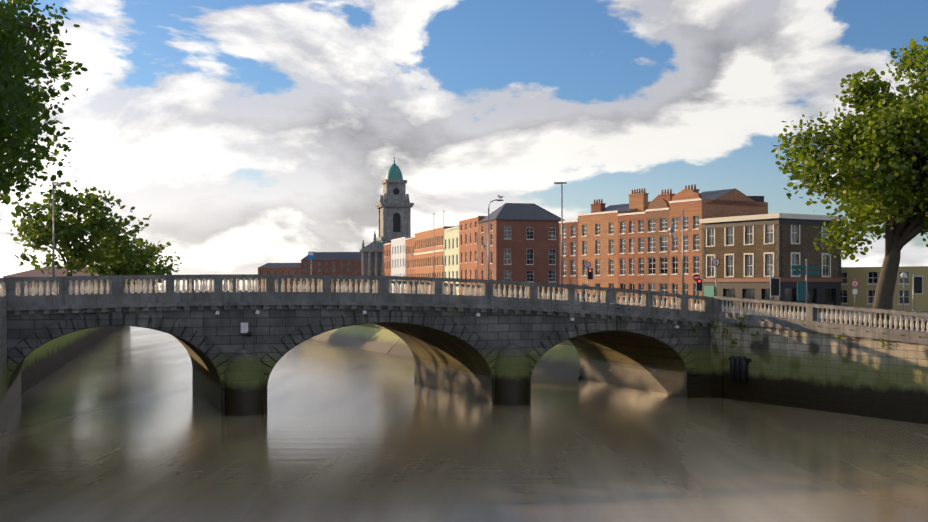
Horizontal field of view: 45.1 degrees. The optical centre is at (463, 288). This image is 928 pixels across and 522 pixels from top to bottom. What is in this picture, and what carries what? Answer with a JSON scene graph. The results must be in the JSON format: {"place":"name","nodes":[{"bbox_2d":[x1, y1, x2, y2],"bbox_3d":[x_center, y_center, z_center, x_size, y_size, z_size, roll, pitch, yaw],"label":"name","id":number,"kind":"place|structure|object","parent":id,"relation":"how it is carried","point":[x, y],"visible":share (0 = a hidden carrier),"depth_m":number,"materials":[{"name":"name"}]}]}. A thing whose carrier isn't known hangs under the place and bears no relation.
{"place":"outdoors","nodes":[
{"label":"outdoors","id":0,"kind":"place"},
{"bbox_2d":[0,0,88,219],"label":"tree","id":1,"kind":"object","parent":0,"point":[21,97],"depth_m":12.22,"materials":[{"name":"green plant"}]},
{"bbox_2d":[3,266,141,276],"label":"roof","id":2,"kind":"structure","parent":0,"point":[34,273],"depth_m":154.58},
{"bbox_2d":[361,183,410,292],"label":"st pauls church walls","id":3,"kind":"structure","parent":0,"point":[372,263],"depth_m":301.78,"materials":[{"name":"grey stone"}]},
{"bbox_2d":[362,160,402,248],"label":"dome","id":4,"kind":"structure","parent":3,"relation":"on","point":[394,172],"depth_m":303.87,"materials":[{"name":"green metal"}]},
{"bbox_2d":[360,179,413,251],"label":"cornices","id":5,"kind":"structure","parent":3,"relation":"attached to","point":[386,204],"depth_m":301.51,"materials":[{"name":"grey stone"}]},
{"bbox_2d":[381,157,400,232],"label":"tower openings","id":6,"kind":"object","parent":3,"relation":"attached to","point":[396,221],"visible":0.5,"depth_m":302.30,"materials":[{"name":"black"}]},
{"bbox_2d":[384,244,390,275],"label":"red quay walls","id":7,"kind":"structure","parent":0,"point":[387,265],"depth_m":280.82,"materials":[{"name":"red brick"}]},
{"bbox_2d":[391,237,411,292],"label":"building","id":8,"kind":"structure","parent":0,"point":[399,244],"depth_m":266.79,"materials":[{"name":"white paint"}]},
{"bbox_2d":[391,237,404,280],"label":"building trim","id":9,"kind":"structure","parent":8,"relation":"attached to","point":[392,253],"depth_m":274.86,"materials":[{"name":"white paint"}]},
{"bbox_2d":[405,238,414,292],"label":"red quay walls","id":10,"kind":"structure","parent":0,"point":[409,243],"depth_m":254.10,"materials":[{"name":"brick"}]},
{"bbox_2d":[405,237,414,280],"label":"red trim","id":11,"kind":"structure","parent":10,"relation":"attached to","point":[411,252],"depth_m":252.47,"materials":[{"name":"paint"}]},
{"bbox_2d":[415,226,454,293],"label":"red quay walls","id":12,"kind":"structure","parent":0,"point":[420,259],"depth_m":233.87,"materials":[{"name":"red brick"}]},
{"bbox_2d":[414,226,443,281],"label":"red trim","id":13,"kind":"structure","parent":12,"relation":"attached to","point":[432,251],"depth_m":227.14,"materials":[{"name":"paint"}]},
{"bbox_2d":[426,237,435,277],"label":"windows","id":14,"kind":"structure","parent":12,"relation":"in","point":[428,258],"depth_m":235.45,"materials":[{"name":"glass"}]},
{"bbox_2d":[443,210,443,277],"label":"flag pole","id":15,"kind":"object","parent":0,"point":[443,250],"visible":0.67,"depth_m":151.95,"materials":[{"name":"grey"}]},
{"bbox_2d":[310,325,579,378],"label":"far riverbank","id":16,"kind":"structure","parent":0,"point":[560,360],"depth_m":103.98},
{"bbox_2d":[444,227,458,294],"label":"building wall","id":17,"kind":"structure","parent":0,"point":[450,234],"depth_m":215.04,"materials":[{"name":"beige paint"}]},
{"bbox_2d":[445,238,457,277],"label":"windows","id":18,"kind":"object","parent":17,"relation":"in","point":[453,257],"depth_m":214.06,"materials":[{"name":"black glass"}]},
{"bbox_2d":[444,226,458,281],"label":"building trim","id":19,"kind":"structure","parent":17,"relation":"attached to","point":[453,243],"depth_m":214.39,"materials":[{"name":"white paint"}]},
{"bbox_2d":[0,291,927,521],"bbox_3d":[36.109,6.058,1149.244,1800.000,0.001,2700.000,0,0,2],"label":"river water","id":20,"kind":"structure","parent":0,"point":[125,424],"depth_m":41.21,"materials":[{"name":"brown liquid"}]},
{"bbox_2d":[0,0,927,289],"label":"sky","id":21,"kind":"structure","parent":0,"point":[252,134],"materials":[{"name":"white"}]},
{"bbox_2d":[459,216,485,295],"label":"red quay walls","id":22,"kind":"structure","parent":0,"point":[468,248],"depth_m":202.44,"materials":[{"name":"brick"}]},
{"bbox_2d":[459,216,477,278],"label":"red trim","id":23,"kind":"structure","parent":22,"relation":"attached to","point":[471,240],"depth_m":200.80,"materials":[{"name":"paint"}]},
{"bbox_2d":[461,221,476,278],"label":"windows","id":24,"kind":"structure","parent":22,"relation":"in","point":[466,252],"depth_m":204.41,"materials":[{"name":"grey glass"}]},
{"bbox_2d":[478,219,560,299],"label":"hipped building walls","id":25,"kind":"structure","parent":0,"point":[518,244],"depth_m":186.37,"materials":[{"name":"red brick"}]},
{"bbox_2d":[481,223,555,281],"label":"window trim","id":26,"kind":"structure","parent":25,"relation":"attached to","point":[528,264],"depth_m":187.04,"materials":[{"name":"white paint"}]},
{"bbox_2d":[483,224,554,280],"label":"windows","id":27,"kind":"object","parent":25,"relation":"in","point":[530,258],"depth_m":186.39,"materials":[{"name":"grey glass"}]},
{"bbox_2d":[478,203,564,222],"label":"roof","id":28,"kind":"structure","parent":25,"relation":"on","point":[519,211],"depth_m":188.55,"materials":[{"name":"stone"}]},
{"bbox_2d":[194,290,927,331],"bbox_3d":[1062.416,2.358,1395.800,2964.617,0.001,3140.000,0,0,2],"label":"balustrade","id":29,"kind":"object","parent":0,"point":[862,314],"depth_m":96.15,"materials":[{"name":"grey stone"}]},
{"bbox_2d":[258,268,300,291],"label":"quay block walls","id":30,"kind":"structure","parent":29,"relation":"on","point":[279,272],"depth_m":522.16,"materials":[{"name":"red brick"}]},
{"bbox_2d":[260,270,297,280],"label":"windows","id":31,"kind":"structure","parent":30,"relation":"attached to","point":[275,271],"depth_m":522.65,"materials":[{"name":"grey glass"}]},
{"bbox_2d":[258,263,300,267],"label":"roof","id":32,"kind":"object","parent":30,"relation":"on","point":[282,265],"visible":0.3,"depth_m":525.29,"materials":[{"name":"stone"}]},
{"bbox_2d":[308,252,313,290],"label":"sign","id":33,"kind":"object","parent":29,"relation":"on","point":[311,256],"visible":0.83,"depth_m":301.22,"materials":[{"name":"grey"}]},
{"bbox_2d":[301,260,361,291],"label":"quay block walls","id":34,"kind":"structure","parent":29,"relation":"on","point":[337,266],"depth_m":456.12,"materials":[{"name":"red brick"}]},
{"bbox_2d":[301,252,361,259],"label":"roof","id":35,"kind":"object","parent":34,"relation":"on","point":[337,255],"visible":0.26,"depth_m":459.29,"materials":[{"name":"stone"}]},
{"bbox_2d":[303,262,361,275],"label":"windows","id":36,"kind":"structure","parent":34,"relation":"attached to","point":[333,264],"depth_m":456.27,"materials":[{"name":"grey glass"}]},
{"bbox_2d":[433,213,434,277],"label":"lamp post","id":37,"kind":"object","parent":29,"relation":"on","point":[433,260],"visible":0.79,"depth_m":152.00,"materials":[{"name":"grey metal"}]},
{"bbox_2d":[477,234,485,284],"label":"heritage lamp","id":38,"kind":"object","parent":29,"relation":"on","point":[484,245],"visible":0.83,"depth_m":149.77,"materials":[{"name":"grey metal"}]},
{"bbox_2d":[488,199,503,279],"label":"street lamp","id":39,"kind":"object","parent":29,"relation":"on","point":[488,240],"visible":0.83,"depth_m":103.72,"materials":[{"name":"grey"}]},
{"bbox_2d":[554,182,566,299],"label":"tall lamp post","id":40,"kind":"object","parent":29,"relation":"on","point":[561,183],"visible":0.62,"depth_m":107.49,"materials":[{"name":"grey metal"}]},
{"bbox_2d":[559,203,605,297],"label":"terrace house walls","id":41,"kind":"structure","parent":29,"relation":"on","point":[569,278],"depth_m":138.72,"materials":[{"name":"brick"}]},
{"bbox_2d":[559,220,577,287],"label":"building trim","id":42,"kind":"structure","parent":41,"relation":"attached to","point":[564,246],"depth_m":139.54,"materials":[{"name":"white paint"}]},
{"bbox_2d":[563,226,575,288],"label":"windows","id":43,"kind":"structure","parent":41,"relation":"in","point":[573,247],"depth_m":138.26,"materials":[{"name":"glass"}]},
{"bbox_2d":[594,199,602,203],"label":"chimney pots","id":44,"kind":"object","parent":41,"relation":"on","point":[597,201],"visible":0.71,"depth_m":138.96,"materials":[{"name":"brown"}]},
{"bbox_2d":[584,261,592,300],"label":"traffic signal","id":45,"kind":"object","parent":29,"relation":"on","point":[587,264],"visible":0.85,"depth_m":119.31,"materials":[{"name":"grey metal"}]},
{"bbox_2d":[578,193,649,302],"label":"terrace house walls","id":46,"kind":"structure","parent":29,"relation":"on","point":[638,201],"depth_m":133.39,"materials":[{"name":"orange brick"}]},
{"bbox_2d":[578,210,617,286],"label":"building trim","id":47,"kind":"structure","parent":46,"relation":"attached to","point":[599,240],"depth_m":133.28,"materials":[{"name":"white paint"}]},
{"bbox_2d":[583,223,613,301],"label":"windows","id":48,"kind":"structure","parent":46,"relation":"in","point":[598,252],"depth_m":134.09,"materials":[{"name":"grey glass"}]},
{"bbox_2d":[601,201,650,211],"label":"roof","id":49,"kind":"structure","parent":46,"relation":"on","point":[622,207],"depth_m":136.54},
{"bbox_2d":[631,188,645,193],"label":"chimney pots","id":50,"kind":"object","parent":46,"relation":"on","point":[636,191],"visible":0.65,"depth_m":132.63,"materials":[{"name":"brown"}]},
{"bbox_2d":[618,193,674,305],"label":"terrace house walls","id":51,"kind":"structure","parent":29,"relation":"on","point":[636,278],"depth_m":128.59,"materials":[{"name":"orange brick"}]},
{"bbox_2d":[618,212,645,303],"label":"building trim","id":52,"kind":"structure","parent":51,"relation":"attached to","point":[632,232],"depth_m":128.76,"materials":[{"name":"white paint"}]},
{"bbox_2d":[621,221,643,302],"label":"windows","id":53,"kind":"structure","parent":51,"relation":"in","point":[641,259],"depth_m":128.96,"materials":[{"name":"grey glass"}]},
{"bbox_2d":[661,189,671,193],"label":"chimney pots","id":54,"kind":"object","parent":51,"relation":"on","point":[667,191],"visible":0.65,"depth_m":128.13,"materials":[{"name":"brown"}]},
{"bbox_2d":[646,189,699,308],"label":"terrace house walls","id":55,"kind":"structure","parent":29,"relation":"on","point":[657,202],"depth_m":124.97,"materials":[{"name":"orange brick"}]},
{"bbox_2d":[645,208,669,301],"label":"building trim","id":56,"kind":"structure","parent":55,"relation":"attached to","point":[652,227],"depth_m":124.72,"materials":[{"name":"white paint"}]},
{"bbox_2d":[649,219,666,302],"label":"windows","id":57,"kind":"structure","parent":55,"relation":"in","point":[663,271],"depth_m":124.62,"materials":[{"name":"grey glass"}]},
{"bbox_2d":[685,184,695,188],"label":"chimney pots","id":58,"kind":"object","parent":55,"relation":"on","point":[691,186],"visible":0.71,"depth_m":124.79,"materials":[{"name":"brown"}]},
{"bbox_2d":[669,209,683,293],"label":"heritage lamp","id":59,"kind":"object","parent":29,"relation":"on","point":[671,229],"visible":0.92,"depth_m":89.24,"materials":[{"name":"grey metal"}]},
{"bbox_2d":[693,274,702,309],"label":"traffic signal","id":60,"kind":"object","parent":29,"relation":"on","point":[699,281],"visible":0.88,"depth_m":110.97,"materials":[{"name":"grey metal"}]},
{"bbox_2d":[712,258,719,295],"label":"no left turn sign","id":61,"kind":"object","parent":29,"relation":"on","point":[716,262],"visible":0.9,"depth_m":99.07,"materials":[{"name":"grey metal"}]},
{"bbox_2d":[670,188,767,309],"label":"terrace house walls","id":62,"kind":"structure","parent":29,"relation":"on","point":[734,202],"depth_m":121.15,"materials":[{"name":"orange brick"}]},
{"bbox_2d":[669,198,701,304],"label":"building trim","id":63,"kind":"structure","parent":62,"relation":"attached to","point":[687,200],"depth_m":121.44,"materials":[{"name":"white paint"}]},
{"bbox_2d":[673,216,698,303],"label":"windows","id":64,"kind":"structure","parent":62,"relation":"in","point":[696,247],"depth_m":121.22,"materials":[{"name":"grey glass"}]},
{"bbox_2d":[700,188,755,201],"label":"roof","id":65,"kind":"structure","parent":62,"relation":"on","point":[715,194],"depth_m":122.53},
{"bbox_2d":[770,267,779,315],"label":"sign post","id":66,"kind":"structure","parent":29,"relation":"on","point":[774,287],"depth_m":76.00,"materials":[{"name":"grey metal"}]},
{"bbox_2d":[791,259,820,302],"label":"direction signpost","id":67,"kind":"object","parent":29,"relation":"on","point":[801,290],"visible":0.96,"depth_m":76.07,"materials":[{"name":"teal"}]},
{"bbox_2d":[851,279,858,314],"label":"road sign","id":68,"kind":"object","parent":29,"relation":"on","point":[854,283],"visible":0.96,"depth_m":98.66,"materials":[{"name":"grey metal"}]},
{"bbox_2d":[900,272,906,321],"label":"globe lamp post","id":69,"kind":"object","parent":29,"relation":"on","point":[903,275],"visible":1,"depth_m":78.80,"materials":[{"name":"grey"}]},
{"bbox_2d":[912,274,922,321],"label":"traffic signal","id":70,"kind":"object","parent":29,"relation":"on","point":[917,284],"visible":0.88,"depth_m":78.66,"materials":[{"name":"grey metal"}]},
{"bbox_2d":[748,196,763,201],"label":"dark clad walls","id":71,"kind":"structure","parent":0,"point":[758,198],"depth_m":148.61,"materials":[{"name":"grey metal"}]},
{"bbox_2d":[702,224,840,311],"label":"corner pub walls","id":72,"kind":"structure","parent":0,"point":[805,247],"depth_m":112.75,"materials":[{"name":"brown brick"}]},
{"bbox_2d":[708,224,833,307],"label":"windows","id":73,"kind":"structure","parent":72,"relation":"in","point":[789,295],"depth_m":113.52,"materials":[{"name":"grey glass"}]},
{"bbox_2d":[701,218,841,296],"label":"trim","id":74,"kind":"structure","parent":72,"relation":"attached to","point":[708,291],"depth_m":112.91,"materials":[{"name":"beige stone"}]},
{"bbox_2d":[699,213,844,277],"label":"corner pub trim","id":75,"kind":"structure","parent":72,"relation":"attached to","point":[767,216],"depth_m":113.09,"materials":[{"name":"white paint"}]},
{"bbox_2d":[711,318,927,424],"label":"quay wall","id":76,"kind":"structure","parent":0,"point":[863,376],"depth_m":54.99,"materials":[{"name":"grey stone"}]},
{"bbox_2d":[729,356,750,382],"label":"quay flap valves","id":77,"kind":"object","parent":76,"relation":"on","point":[738,368],"visible":1,"depth_m":59.97,"materials":[{"name":"grey"}]},
{"bbox_2d":[622,316,884,347],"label":"wall plants","id":78,"kind":"object","parent":76,"relation":"attached to","point":[838,336],"visible":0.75,"depth_m":60.04,"materials":[{"name":"green plant"}]},
{"bbox_2d":[710,296,927,344],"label":"balustrade","id":79,"kind":"object","parent":76,"relation":"on","point":[866,332],"visible":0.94,"depth_m":55.24,"materials":[{"name":"grey stone"}]},
{"bbox_2d":[721,300,927,331],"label":"balusters","id":80,"kind":"object","parent":79,"relation":"attached to","point":[723,307],"visible":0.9,"depth_m":54.77,"materials":[{"name":"stone"}]},
{"bbox_2d":[755,314,927,320],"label":"bridge approach road","id":81,"kind":"structure","parent":0,"point":[908,318],"depth_m":73.84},
{"bbox_2d":[771,36,927,327],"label":"tree","id":82,"kind":"object","parent":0,"point":[899,123],"depth_m":56.80,"materials":[{"name":"green plant"}]},
{"bbox_2d":[841,266,927,310],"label":"ochre building walls","id":83,"kind":"structure","parent":0,"point":[859,275],"depth_m":117.86,"materials":[{"name":"paint"}]},
{"bbox_2d":[841,272,908,302],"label":"windows","id":84,"kind":"structure","parent":83,"relation":"in","point":[870,292],"depth_m":118.51,"materials":[{"name":"black glass"}]},
{"bbox_2d":[841,271,909,304],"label":"ochre building trim","id":85,"kind":"structure","parent":83,"relation":"attached to","point":[876,284],"depth_m":118.20,"materials":[{"name":"beige paint"}]},
{"label":"river bed","id":86,"kind":"structure","parent":0,"visible":0},
{"bbox_2d":[0,301,6,434],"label":"bank wall","id":87,"kind":"structure","parent":86,"relation":"on","point":[3,365],"depth_m":48.02,"materials":[{"name":"stone"}]},
{"bbox_2d":[21,326,121,393],"bbox_3d":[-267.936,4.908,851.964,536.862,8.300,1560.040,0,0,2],"label":"bank wall","id":88,"kind":"structure","parent":86,"relation":"on","point":[43,362],"depth_m":81.97,"materials":[{"name":"stone"}]},
{"bbox_2d":[7,309,710,398],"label":"bridge spandrel walls","id":89,"kind":"structure","parent":86,"relation":"on","point":[268,329],"depth_m":54.75,"materials":[{"name":"grey stone"}]},
{"bbox_2d":[7,323,686,420],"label":"arch undersides","id":90,"kind":"object","parent":89,"relation":"attached to","point":[446,362],"visible":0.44,"depth_m":64.46,"materials":[{"name":"grey stone"}]},
{"bbox_2d":[0,278,702,311],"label":"bridge balusters","id":91,"kind":"object","parent":89,"relation":"on","point":[88,289],"visible":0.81,"depth_m":56.94,"materials":[{"name":"stone"}]},
{"bbox_2d":[7,309,698,414],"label":"arch rings","id":92,"kind":"object","parent":89,"relation":"attached to","point":[24,349],"visible":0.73,"depth_m":55.19,"materials":[{"name":"grey stone"}]},
{"bbox_2d":[0,274,712,316],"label":"bridge balustrade","id":93,"kind":"object","parent":89,"relation":"on","point":[381,282],"visible":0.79,"depth_m":56.61,"materials":[{"name":"grey stone"}]},
{"bbox_2d":[6,297,713,327],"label":"bridge cornice","id":94,"kind":"structure","parent":89,"relation":"attached to","point":[133,305],"depth_m":55.24,"materials":[{"name":"grey stone"}]},
{"bbox_2d":[225,344,528,415],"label":"bridge pier cutwaters","id":95,"kind":"object","parent":89,"relation":"attached to","point":[244,383],"visible":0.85,"depth_m":53.53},
{"bbox_2d":[215,309,678,336],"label":"bridge service boxes","id":96,"kind":"object","parent":89,"relation":"attached to","point":[243,327],"visible":0.81,"depth_m":53.66,"materials":[{"name":"grey metal"}]},
{"bbox_2d":[185,289,573,349],"bbox_3d":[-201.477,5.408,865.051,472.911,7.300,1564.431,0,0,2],"label":"bank wall","id":97,"kind":"structure","parent":86,"relation":"on","point":[566,342],"depth_m":112.63,"materials":[{"name":"stone"}]},
{"label":"land","id":98,"kind":"structure","parent":0,"visible":0},
{"bbox_2d":[52,182,58,286],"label":"pole","id":99,"kind":"object","parent":98,"relation":"on","point":[52,240],"visible":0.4,"depth_m":101.02,"materials":[{"name":"grey metal"}]},
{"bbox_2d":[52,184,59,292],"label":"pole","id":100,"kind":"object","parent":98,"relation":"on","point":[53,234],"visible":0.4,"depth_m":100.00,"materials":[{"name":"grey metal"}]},
{"bbox_2d":[3,277,147,293],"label":"bank shed walls","id":101,"kind":"structure","parent":98,"relation":"on","point":[57,285],"depth_m":151.75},
{"bbox_2d":[8,180,151,275],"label":"tree","id":102,"kind":"object","parent":98,"relation":"on","point":[74,229],"depth_m":109.23,"materials":[{"name":"green plant"}]},
{"bbox_2d":[80,234,167,287],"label":"tree","id":103,"kind":"object","parent":98,"relation":"on","point":[140,266],"depth_m":142.68,"materials":[{"name":"green plant"}]},
{"bbox_2d":[121,236,181,287],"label":"tree","id":104,"kind":"object","parent":98,"relation":"on","point":[166,270],"depth_m":175.81,"materials":[{"name":"green plant"}]}
]}

